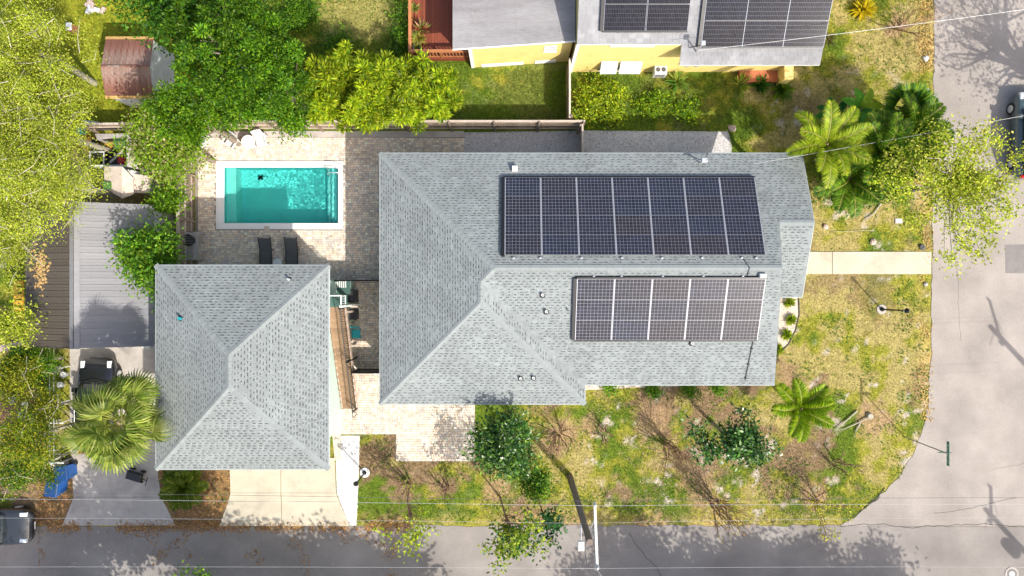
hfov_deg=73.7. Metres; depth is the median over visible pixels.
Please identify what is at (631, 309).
solar panel
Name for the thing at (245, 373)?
garage
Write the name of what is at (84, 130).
blue crate
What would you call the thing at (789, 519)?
power line
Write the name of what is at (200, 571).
street tree
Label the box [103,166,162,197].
garden shed
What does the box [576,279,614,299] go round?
solar panel
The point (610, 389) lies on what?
wall shrub
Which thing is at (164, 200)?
dark shrub
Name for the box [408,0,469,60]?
timber deck
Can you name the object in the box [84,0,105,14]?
scrap heap
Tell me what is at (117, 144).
green tub
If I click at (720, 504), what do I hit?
bare tree
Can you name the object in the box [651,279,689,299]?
solar panel
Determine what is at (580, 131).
timber fence
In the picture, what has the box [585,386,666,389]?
stone bed
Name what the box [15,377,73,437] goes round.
garden tree
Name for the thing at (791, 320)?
bed plant
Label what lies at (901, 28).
bare tree
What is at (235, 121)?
overhanging shrub
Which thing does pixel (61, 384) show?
plant pot
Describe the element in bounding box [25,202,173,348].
metal roof building
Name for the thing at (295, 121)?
overhanging shrub
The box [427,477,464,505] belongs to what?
bare tree
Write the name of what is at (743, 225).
solar panel
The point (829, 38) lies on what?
strappy plant
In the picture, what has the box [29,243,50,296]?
leaf pile
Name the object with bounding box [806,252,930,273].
front walk
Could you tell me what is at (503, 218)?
array skirt
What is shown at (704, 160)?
service mast
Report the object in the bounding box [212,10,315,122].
evergreen tree
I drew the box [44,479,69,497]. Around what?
wheeled bin
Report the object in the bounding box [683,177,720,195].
solar panel
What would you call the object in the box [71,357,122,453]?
parked car
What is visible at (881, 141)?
power line
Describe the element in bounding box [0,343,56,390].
tree
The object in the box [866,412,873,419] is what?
tree stump
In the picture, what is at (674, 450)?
bare tree
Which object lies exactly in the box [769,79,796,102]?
strappy plant
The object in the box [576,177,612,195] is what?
solar panel
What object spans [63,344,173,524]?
old driveway
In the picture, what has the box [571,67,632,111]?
shrub
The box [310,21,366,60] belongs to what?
weed bush
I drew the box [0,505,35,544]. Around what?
parked car
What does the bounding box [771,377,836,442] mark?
palm tree
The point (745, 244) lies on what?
solar panel
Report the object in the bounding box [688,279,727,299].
solar panel
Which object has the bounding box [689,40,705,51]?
service mast
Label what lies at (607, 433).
bare tree
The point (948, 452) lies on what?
street sign
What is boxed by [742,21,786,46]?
solar panel
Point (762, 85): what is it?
strappy plant
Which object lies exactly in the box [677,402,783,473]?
magnolia tree
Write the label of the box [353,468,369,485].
lamp post
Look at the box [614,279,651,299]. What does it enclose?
solar panel
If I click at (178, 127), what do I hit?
evergreen tree
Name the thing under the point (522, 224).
solar panel
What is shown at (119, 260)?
bright green tree
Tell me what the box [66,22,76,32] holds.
clay planter
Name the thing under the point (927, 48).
fallen leaves
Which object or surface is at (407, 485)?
bare tree
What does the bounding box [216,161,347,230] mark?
swimming pool
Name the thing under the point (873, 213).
fallen branch
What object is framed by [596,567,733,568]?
power line
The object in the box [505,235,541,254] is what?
solar panel
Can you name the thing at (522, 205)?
solar panel
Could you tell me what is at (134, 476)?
hand cart
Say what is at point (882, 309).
lamp post
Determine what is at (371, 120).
lime shrub
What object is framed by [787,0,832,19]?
solar panel
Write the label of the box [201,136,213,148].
white chair
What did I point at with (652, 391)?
wall shrub
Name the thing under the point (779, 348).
bed plant
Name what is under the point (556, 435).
bare tree
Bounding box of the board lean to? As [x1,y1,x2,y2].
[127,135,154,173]
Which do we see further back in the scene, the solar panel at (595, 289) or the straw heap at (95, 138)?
the straw heap at (95, 138)
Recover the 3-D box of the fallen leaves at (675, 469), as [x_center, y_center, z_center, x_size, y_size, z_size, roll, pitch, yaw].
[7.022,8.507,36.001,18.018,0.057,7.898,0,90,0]
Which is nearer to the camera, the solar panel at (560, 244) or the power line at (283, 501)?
the power line at (283, 501)
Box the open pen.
[89,140,132,168]
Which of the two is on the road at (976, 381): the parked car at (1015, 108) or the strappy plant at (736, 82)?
the parked car at (1015, 108)
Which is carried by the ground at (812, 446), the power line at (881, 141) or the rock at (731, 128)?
the rock at (731, 128)
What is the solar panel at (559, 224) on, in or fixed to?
attached to the house at (469, 314)
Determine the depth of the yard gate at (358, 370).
34.90 m
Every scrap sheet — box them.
[83,120,100,122]
[95,133,132,143]
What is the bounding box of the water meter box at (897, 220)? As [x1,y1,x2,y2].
[895,218,902,222]
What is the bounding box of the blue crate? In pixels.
[76,127,85,134]
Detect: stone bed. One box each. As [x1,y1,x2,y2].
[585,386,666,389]
[777,298,797,347]
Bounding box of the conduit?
[745,342,753,379]
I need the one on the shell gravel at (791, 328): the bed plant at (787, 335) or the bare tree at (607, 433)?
the bed plant at (787, 335)
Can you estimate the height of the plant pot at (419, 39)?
0.897 m
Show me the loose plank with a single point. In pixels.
(112, 160)
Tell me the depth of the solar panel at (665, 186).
31.19 m
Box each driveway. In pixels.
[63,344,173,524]
[219,458,349,525]
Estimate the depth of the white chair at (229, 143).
35.41 m
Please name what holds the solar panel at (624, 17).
attached to the array skirt at (602, 14)
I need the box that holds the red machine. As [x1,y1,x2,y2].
[117,156,125,164]
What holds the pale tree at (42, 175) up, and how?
on the ground at (812, 446)
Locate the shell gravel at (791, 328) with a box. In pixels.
[777,298,797,348]
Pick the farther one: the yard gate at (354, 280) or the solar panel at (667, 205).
the yard gate at (354, 280)
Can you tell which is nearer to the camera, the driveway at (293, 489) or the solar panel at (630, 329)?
the solar panel at (630, 329)
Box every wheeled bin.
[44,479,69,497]
[54,461,77,481]
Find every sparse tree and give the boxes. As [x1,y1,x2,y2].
[372,483,440,563]
[477,495,553,575]
[528,501,567,549]
[863,109,1023,280]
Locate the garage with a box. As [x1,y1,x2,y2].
[154,263,340,470]
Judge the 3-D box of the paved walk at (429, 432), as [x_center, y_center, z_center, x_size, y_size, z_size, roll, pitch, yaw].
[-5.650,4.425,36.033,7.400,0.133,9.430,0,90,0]
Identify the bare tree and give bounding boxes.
[389,469,418,509]
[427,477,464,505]
[533,410,588,465]
[598,422,612,450]
[643,427,711,501]
[703,482,766,547]
[805,480,865,541]
[830,447,867,476]
[890,3,958,41]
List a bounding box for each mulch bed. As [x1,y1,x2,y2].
[12,454,73,524]
[158,470,229,524]
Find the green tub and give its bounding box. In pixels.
[114,137,125,149]
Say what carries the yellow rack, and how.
on the ground at (812, 446)
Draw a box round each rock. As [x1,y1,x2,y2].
[728,125,735,131]
[870,238,876,244]
[919,244,924,249]
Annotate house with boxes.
[378,151,814,405]
[453,0,828,85]
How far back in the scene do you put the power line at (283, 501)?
26.76 m
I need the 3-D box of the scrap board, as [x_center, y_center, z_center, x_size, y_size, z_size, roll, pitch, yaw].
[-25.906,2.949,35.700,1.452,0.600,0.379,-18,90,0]
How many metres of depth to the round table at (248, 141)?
35.28 m
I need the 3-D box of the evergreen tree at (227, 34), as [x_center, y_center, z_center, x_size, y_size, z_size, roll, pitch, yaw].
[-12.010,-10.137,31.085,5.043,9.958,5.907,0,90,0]
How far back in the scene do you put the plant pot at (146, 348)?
35.76 m
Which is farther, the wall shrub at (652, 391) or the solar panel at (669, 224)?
the wall shrub at (652, 391)
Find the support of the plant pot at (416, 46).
on the timber deck at (439, 50)
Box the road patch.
[1005,244,1023,272]
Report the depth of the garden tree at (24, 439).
31.36 m
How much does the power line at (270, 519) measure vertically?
0.359 m
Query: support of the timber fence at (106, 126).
on the ground at (812, 446)
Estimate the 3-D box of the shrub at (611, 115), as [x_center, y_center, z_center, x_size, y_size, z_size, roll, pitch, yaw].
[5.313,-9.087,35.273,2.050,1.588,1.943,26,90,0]
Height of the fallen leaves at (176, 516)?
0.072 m
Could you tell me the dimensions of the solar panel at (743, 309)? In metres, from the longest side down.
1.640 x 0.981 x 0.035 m
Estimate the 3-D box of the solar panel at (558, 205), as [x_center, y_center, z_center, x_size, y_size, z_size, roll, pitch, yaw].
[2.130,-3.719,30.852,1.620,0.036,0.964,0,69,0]
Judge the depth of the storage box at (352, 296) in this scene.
35.03 m
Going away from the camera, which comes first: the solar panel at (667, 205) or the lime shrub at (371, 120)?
the solar panel at (667, 205)
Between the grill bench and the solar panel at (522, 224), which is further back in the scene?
the grill bench
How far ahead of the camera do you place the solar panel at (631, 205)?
30.84 m
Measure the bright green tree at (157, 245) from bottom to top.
5.897 m
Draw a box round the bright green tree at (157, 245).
[104,208,190,317]
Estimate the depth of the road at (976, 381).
35.99 m
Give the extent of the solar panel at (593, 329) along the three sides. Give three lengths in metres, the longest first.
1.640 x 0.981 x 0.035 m
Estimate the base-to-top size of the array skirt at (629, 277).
1.249 m
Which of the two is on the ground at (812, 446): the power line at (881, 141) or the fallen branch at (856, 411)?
the fallen branch at (856, 411)
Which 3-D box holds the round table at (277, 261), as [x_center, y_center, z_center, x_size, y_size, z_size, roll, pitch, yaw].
[-12.203,-1.304,35.736,0.480,0.472,0.480,0,90,0]
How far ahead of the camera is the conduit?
31.51 m
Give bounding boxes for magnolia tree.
[458,403,550,488]
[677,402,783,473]
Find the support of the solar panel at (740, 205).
attached to the house at (469, 314)
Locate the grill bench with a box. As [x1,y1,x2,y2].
[182,232,205,259]
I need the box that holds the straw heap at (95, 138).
[69,131,118,152]
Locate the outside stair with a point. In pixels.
(342, 344)
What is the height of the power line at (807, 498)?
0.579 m
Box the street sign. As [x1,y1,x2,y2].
[905,437,951,465]
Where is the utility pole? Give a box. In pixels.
[567,473,598,569]
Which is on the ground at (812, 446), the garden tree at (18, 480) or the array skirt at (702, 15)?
the garden tree at (18, 480)
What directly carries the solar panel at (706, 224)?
attached to the house at (469, 314)
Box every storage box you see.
[343,290,357,302]
[349,309,358,319]
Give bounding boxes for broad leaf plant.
[814,97,849,128]
[839,88,882,124]
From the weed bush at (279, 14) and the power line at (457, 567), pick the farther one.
the weed bush at (279, 14)
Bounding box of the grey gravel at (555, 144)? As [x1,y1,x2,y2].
[464,130,731,152]
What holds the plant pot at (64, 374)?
on the ground at (812, 446)
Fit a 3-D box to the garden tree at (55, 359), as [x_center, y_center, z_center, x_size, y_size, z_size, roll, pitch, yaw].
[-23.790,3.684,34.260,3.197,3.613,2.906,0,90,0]
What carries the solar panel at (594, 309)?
attached to the house at (469, 314)
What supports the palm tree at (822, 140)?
on the ground at (812, 446)
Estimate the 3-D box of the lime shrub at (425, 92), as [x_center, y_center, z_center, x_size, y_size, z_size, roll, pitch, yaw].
[-4.078,-9.229,33.479,3.759,5.156,3.851,0,90,0]
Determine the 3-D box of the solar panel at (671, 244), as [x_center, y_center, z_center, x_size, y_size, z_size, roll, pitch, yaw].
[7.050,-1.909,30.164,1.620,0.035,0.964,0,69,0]
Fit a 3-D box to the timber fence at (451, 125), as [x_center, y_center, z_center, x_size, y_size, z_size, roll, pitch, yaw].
[-6.550,-8.315,35.040,20.440,1.920,0.190,0,90,0]
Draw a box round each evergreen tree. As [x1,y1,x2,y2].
[94,0,217,57]
[139,79,240,154]
[159,0,290,117]
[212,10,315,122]
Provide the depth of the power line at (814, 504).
26.62 m
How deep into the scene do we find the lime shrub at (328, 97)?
31.55 m
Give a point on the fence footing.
(378, 134)
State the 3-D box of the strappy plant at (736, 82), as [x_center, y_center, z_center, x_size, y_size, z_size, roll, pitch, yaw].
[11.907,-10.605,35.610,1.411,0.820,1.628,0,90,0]
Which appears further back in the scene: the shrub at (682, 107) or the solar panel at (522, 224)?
the shrub at (682, 107)
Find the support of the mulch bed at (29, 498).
on the ground at (812, 446)
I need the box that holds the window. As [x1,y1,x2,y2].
[543,45,556,52]
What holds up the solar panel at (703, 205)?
attached to the house at (469, 314)
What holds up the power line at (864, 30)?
attached to the yellow house at (490, 33)
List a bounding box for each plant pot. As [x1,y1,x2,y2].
[57,382,65,387]
[60,372,68,377]
[142,346,151,350]
[407,2,420,14]
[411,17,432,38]
[411,29,426,46]
[412,43,422,48]
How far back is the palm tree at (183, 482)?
34.70 m
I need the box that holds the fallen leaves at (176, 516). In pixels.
[36,462,229,523]
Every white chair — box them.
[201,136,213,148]
[221,131,240,150]
[251,129,270,148]
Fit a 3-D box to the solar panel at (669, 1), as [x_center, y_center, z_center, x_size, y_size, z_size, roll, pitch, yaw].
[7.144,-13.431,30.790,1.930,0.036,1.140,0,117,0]
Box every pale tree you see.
[0,0,107,115]
[0,52,112,207]
[0,114,123,251]
[0,180,66,299]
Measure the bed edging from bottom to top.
0.070 m
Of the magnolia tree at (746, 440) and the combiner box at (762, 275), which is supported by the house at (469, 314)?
the combiner box at (762, 275)
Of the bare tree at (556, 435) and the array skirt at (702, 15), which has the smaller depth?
the array skirt at (702, 15)
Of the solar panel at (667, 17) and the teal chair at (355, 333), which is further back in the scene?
the teal chair at (355, 333)
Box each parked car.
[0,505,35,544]
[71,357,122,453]
[1006,90,1023,179]
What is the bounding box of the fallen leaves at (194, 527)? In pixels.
[45,515,411,536]
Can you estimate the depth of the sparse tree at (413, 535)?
31.97 m
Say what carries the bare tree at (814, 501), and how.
on the ground at (812, 446)
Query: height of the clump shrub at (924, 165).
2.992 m
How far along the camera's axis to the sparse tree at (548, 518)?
32.21 m
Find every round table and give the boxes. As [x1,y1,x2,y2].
[241,135,255,148]
[273,258,282,264]
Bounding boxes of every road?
[0,524,1023,575]
[840,0,1023,526]
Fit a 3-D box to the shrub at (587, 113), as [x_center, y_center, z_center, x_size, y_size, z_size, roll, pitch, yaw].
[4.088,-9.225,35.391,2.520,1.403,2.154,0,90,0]
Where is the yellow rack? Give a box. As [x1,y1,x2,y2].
[14,280,24,317]
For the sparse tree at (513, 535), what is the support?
on the ground at (812, 446)
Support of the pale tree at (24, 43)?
on the ground at (812, 446)
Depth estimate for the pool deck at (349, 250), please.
35.97 m
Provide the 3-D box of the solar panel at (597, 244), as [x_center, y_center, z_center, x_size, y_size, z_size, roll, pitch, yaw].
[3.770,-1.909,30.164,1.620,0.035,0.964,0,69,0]
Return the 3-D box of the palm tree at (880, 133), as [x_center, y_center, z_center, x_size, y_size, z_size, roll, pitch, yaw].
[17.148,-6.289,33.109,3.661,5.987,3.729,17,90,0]
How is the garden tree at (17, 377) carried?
on the ground at (812, 446)
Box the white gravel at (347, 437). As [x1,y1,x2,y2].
[335,435,359,525]
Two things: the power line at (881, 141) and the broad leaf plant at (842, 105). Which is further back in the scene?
the broad leaf plant at (842, 105)
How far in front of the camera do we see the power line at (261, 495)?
27.31 m
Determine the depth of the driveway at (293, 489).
35.97 m
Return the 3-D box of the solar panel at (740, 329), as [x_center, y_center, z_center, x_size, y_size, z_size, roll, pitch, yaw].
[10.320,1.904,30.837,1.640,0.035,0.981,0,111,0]
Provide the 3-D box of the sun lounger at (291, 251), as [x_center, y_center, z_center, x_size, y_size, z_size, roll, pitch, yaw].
[-11.503,-1.650,35.671,0.700,0.601,2.010,0,90,0]
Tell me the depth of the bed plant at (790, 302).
35.82 m
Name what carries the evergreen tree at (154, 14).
on the ground at (812, 446)
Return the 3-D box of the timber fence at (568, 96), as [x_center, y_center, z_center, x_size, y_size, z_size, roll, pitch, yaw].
[2.945,-10.025,35.040,0.190,1.920,2.990,0,90,0]
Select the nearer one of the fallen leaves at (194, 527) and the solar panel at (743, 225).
the solar panel at (743, 225)
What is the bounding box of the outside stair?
[330,295,359,417]
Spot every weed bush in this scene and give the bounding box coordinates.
[261,0,297,35]
[277,0,328,36]
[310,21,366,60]
[380,0,415,71]
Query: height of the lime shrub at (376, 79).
5.678 m
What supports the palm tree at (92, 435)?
on the ground at (812, 446)
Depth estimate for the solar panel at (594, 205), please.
30.84 m
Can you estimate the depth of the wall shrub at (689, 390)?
35.48 m
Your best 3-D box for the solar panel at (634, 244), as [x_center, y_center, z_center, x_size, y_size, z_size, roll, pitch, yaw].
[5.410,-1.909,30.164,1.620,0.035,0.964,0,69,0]
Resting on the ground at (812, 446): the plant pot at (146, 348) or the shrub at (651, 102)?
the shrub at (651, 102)
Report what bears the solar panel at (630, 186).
attached to the array skirt at (503, 218)
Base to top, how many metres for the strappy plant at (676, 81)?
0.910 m
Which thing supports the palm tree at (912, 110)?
on the ground at (812, 446)
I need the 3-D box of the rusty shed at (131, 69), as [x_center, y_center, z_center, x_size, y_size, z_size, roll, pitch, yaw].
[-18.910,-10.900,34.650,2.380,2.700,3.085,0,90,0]
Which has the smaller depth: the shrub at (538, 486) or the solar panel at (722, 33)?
the solar panel at (722, 33)
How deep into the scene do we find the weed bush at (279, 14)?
35.21 m
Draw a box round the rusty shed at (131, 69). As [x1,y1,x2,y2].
[100,36,173,107]
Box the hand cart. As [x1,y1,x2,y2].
[125,467,147,485]
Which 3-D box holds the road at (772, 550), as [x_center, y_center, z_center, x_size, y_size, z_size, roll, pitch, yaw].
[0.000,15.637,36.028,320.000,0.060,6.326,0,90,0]
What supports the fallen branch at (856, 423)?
on the ground at (812, 446)
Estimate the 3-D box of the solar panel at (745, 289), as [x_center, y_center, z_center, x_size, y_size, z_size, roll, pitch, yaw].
[10.320,0.062,30.137,1.640,0.035,0.981,0,111,0]
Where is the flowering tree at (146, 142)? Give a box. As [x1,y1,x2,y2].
[103,78,217,199]
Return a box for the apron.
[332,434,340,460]
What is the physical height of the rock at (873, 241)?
0.225 m
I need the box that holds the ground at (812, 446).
[0,0,985,526]
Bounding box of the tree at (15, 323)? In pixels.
[0,295,49,354]
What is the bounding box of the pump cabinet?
[337,281,353,293]
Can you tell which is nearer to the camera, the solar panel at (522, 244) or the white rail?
the solar panel at (522, 244)
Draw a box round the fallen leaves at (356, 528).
[37,525,398,575]
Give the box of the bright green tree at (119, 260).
[110,218,181,286]
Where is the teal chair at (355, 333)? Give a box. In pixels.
[350,327,361,337]
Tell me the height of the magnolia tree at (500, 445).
6.832 m
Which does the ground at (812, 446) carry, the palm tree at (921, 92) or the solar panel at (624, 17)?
the palm tree at (921, 92)
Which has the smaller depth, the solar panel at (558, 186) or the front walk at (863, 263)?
the solar panel at (558, 186)
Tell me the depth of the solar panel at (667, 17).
31.29 m
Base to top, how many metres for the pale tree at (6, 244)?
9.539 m
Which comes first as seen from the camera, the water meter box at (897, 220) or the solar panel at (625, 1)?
the solar panel at (625, 1)
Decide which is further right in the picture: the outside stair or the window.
the window
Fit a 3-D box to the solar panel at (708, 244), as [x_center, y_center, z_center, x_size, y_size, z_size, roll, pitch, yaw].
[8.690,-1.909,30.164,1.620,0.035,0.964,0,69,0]
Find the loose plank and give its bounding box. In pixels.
[109,151,122,162]
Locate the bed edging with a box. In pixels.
[776,299,799,356]
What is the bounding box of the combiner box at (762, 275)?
[758,273,766,277]
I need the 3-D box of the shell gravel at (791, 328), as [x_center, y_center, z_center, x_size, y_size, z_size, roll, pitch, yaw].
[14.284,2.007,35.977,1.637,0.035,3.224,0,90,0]
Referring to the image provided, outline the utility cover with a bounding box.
[1005,567,1018,575]
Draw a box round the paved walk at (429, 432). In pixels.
[335,282,474,460]
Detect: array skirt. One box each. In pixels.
[501,176,754,255]
[571,276,765,341]
[599,0,687,32]
[697,0,822,48]
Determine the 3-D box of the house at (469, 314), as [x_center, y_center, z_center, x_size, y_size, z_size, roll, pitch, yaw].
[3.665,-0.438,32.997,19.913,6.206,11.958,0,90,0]
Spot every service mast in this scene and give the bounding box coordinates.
[683,153,708,163]
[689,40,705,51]
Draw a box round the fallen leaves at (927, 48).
[913,0,934,421]
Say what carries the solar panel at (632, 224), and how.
attached to the house at (469, 314)
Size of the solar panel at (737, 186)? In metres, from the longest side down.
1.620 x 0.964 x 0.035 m
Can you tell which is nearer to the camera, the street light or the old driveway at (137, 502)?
the street light
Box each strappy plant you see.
[665,69,690,96]
[728,69,751,99]
[748,74,772,95]
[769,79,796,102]
[825,32,837,48]
[848,0,877,22]
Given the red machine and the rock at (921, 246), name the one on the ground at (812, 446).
the rock at (921, 246)
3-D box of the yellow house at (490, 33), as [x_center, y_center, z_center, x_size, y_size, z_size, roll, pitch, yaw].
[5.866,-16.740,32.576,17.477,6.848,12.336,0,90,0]
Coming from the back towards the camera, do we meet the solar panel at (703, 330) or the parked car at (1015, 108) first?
the parked car at (1015, 108)
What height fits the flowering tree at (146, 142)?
7.265 m
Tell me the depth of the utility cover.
35.98 m
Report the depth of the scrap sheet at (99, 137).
34.80 m
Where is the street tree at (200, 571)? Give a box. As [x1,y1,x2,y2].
[173,558,215,575]
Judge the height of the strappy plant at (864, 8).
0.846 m
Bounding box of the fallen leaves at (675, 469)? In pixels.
[475,386,815,523]
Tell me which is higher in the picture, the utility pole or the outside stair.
the outside stair
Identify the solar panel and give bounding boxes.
[505,177,540,195]
[505,196,540,214]
[505,215,540,234]
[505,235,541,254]
[541,177,576,195]
[541,196,576,214]
[541,215,577,234]
[542,235,578,254]
[575,320,611,339]
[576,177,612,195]
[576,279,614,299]
[576,300,612,319]
[577,196,613,214]
[578,215,614,234]
[579,235,615,254]
[603,4,646,30]
[605,0,647,3]
[611,320,648,339]
[612,177,648,195]
[613,196,649,214]
[613,300,650,319]
[614,215,651,234]
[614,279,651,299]
[615,235,653,254]
[646,4,689,30]
[648,0,690,3]
[648,177,684,195]
[648,320,685,339]
[649,196,686,214]
[650,300,687,319]
[651,215,688,234]
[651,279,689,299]
[652,235,690,254]
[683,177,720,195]
[685,196,722,214]
[685,320,722,339]
[687,215,725,234]
[687,300,725,319]
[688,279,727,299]
[689,235,727,254]
[701,21,745,46]
[704,0,748,19]
[719,177,756,195]
[721,196,759,214]
[721,320,759,339]
[723,300,762,319]
[724,215,762,234]
[726,235,765,254]
[726,279,765,299]
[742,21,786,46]
[746,0,790,19]
[782,21,828,46]
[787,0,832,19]
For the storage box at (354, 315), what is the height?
0.640 m
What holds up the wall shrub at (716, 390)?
on the ground at (812, 446)
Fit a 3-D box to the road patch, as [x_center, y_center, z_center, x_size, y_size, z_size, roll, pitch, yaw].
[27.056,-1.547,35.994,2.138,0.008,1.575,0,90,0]
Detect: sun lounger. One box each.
[257,237,273,264]
[283,237,299,264]
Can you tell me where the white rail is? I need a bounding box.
[49,348,70,463]
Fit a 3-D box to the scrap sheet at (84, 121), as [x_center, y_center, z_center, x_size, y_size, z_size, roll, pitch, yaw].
[-21.618,-8.453,35.450,0.849,1.100,0.251,6,90,0]
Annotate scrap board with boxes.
[0,340,24,351]
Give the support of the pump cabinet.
on the paved walk at (429, 432)
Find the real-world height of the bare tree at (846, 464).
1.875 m
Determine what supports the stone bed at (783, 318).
on the ground at (812, 446)
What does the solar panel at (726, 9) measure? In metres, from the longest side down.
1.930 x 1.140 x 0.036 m
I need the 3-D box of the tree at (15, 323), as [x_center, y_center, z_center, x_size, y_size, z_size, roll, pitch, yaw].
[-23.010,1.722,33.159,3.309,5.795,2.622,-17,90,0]
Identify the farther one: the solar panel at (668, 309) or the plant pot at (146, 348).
the plant pot at (146, 348)
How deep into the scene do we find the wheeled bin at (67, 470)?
35.01 m
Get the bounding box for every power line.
[0,492,563,500]
[50,499,588,505]
[90,518,536,522]
[391,567,595,568]
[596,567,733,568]
[612,504,1023,505]
[618,518,906,522]
[634,497,1023,500]
[704,9,1023,49]
[755,116,1019,163]
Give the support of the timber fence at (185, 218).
on the ground at (812, 446)
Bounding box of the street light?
[578,522,583,550]
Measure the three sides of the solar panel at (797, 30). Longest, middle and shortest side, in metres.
1.930 x 1.140 x 0.036 m
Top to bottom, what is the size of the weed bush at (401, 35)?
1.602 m
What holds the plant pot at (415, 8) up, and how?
on the timber deck at (439, 50)
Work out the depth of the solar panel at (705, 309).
30.47 m
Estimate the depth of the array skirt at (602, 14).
31.56 m
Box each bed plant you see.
[777,343,784,355]
[781,329,792,340]
[783,298,796,308]
[785,314,797,325]
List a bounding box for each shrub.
[141,174,194,223]
[215,91,260,138]
[260,96,313,144]
[299,39,366,134]
[337,89,396,134]
[351,48,407,112]
[385,47,464,135]
[517,460,558,508]
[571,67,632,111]
[571,91,614,129]
[596,386,620,398]
[597,98,633,135]
[630,85,679,123]
[641,386,665,401]
[668,90,713,127]
[679,386,704,403]
[707,386,730,400]
[808,174,914,219]
[892,159,935,191]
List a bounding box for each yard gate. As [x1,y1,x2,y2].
[334,280,378,281]
[351,368,378,373]
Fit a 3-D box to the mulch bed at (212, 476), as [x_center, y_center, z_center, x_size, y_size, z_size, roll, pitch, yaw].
[-16.988,11.025,36.027,4.275,0.060,2.925,0,90,0]
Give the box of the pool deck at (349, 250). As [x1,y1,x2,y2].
[195,132,464,281]
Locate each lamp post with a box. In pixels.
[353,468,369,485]
[877,304,909,313]
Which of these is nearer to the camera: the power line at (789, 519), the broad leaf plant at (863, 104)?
the power line at (789, 519)
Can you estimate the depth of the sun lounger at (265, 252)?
35.63 m
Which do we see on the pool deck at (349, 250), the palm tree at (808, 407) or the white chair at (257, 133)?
the white chair at (257, 133)
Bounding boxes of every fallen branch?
[834,410,857,430]
[842,417,867,429]
[862,203,880,222]
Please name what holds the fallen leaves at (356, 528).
on the road at (772, 550)
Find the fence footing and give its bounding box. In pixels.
[208,131,463,136]
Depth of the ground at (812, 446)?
36.02 m
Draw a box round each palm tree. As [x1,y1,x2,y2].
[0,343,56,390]
[56,367,176,475]
[158,470,208,510]
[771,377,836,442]
[785,99,873,188]
[813,143,891,217]
[850,110,925,194]
[872,92,955,171]
[880,81,937,119]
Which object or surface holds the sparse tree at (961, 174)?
on the ground at (812, 446)
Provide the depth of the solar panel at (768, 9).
31.14 m
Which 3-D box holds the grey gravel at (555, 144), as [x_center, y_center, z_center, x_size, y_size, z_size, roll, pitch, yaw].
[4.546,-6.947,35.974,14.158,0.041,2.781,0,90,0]
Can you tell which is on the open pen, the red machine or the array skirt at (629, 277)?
the red machine
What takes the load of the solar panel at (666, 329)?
attached to the house at (469, 314)
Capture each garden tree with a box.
[0,348,63,416]
[0,396,72,487]
[0,440,75,500]
[1,340,66,382]
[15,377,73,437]
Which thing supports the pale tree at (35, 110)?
on the ground at (812, 446)
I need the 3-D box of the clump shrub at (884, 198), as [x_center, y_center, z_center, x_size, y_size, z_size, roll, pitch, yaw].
[17.723,-5.080,34.502,5.387,3.119,3.275,0,90,0]
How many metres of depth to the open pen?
35.86 m
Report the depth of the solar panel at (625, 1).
30.99 m
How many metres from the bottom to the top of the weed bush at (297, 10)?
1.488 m
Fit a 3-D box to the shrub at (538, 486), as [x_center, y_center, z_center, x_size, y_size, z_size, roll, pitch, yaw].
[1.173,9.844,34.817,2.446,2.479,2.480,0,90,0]
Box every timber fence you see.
[79,122,152,133]
[176,156,196,264]
[197,120,584,131]
[566,58,572,119]
[576,124,583,152]

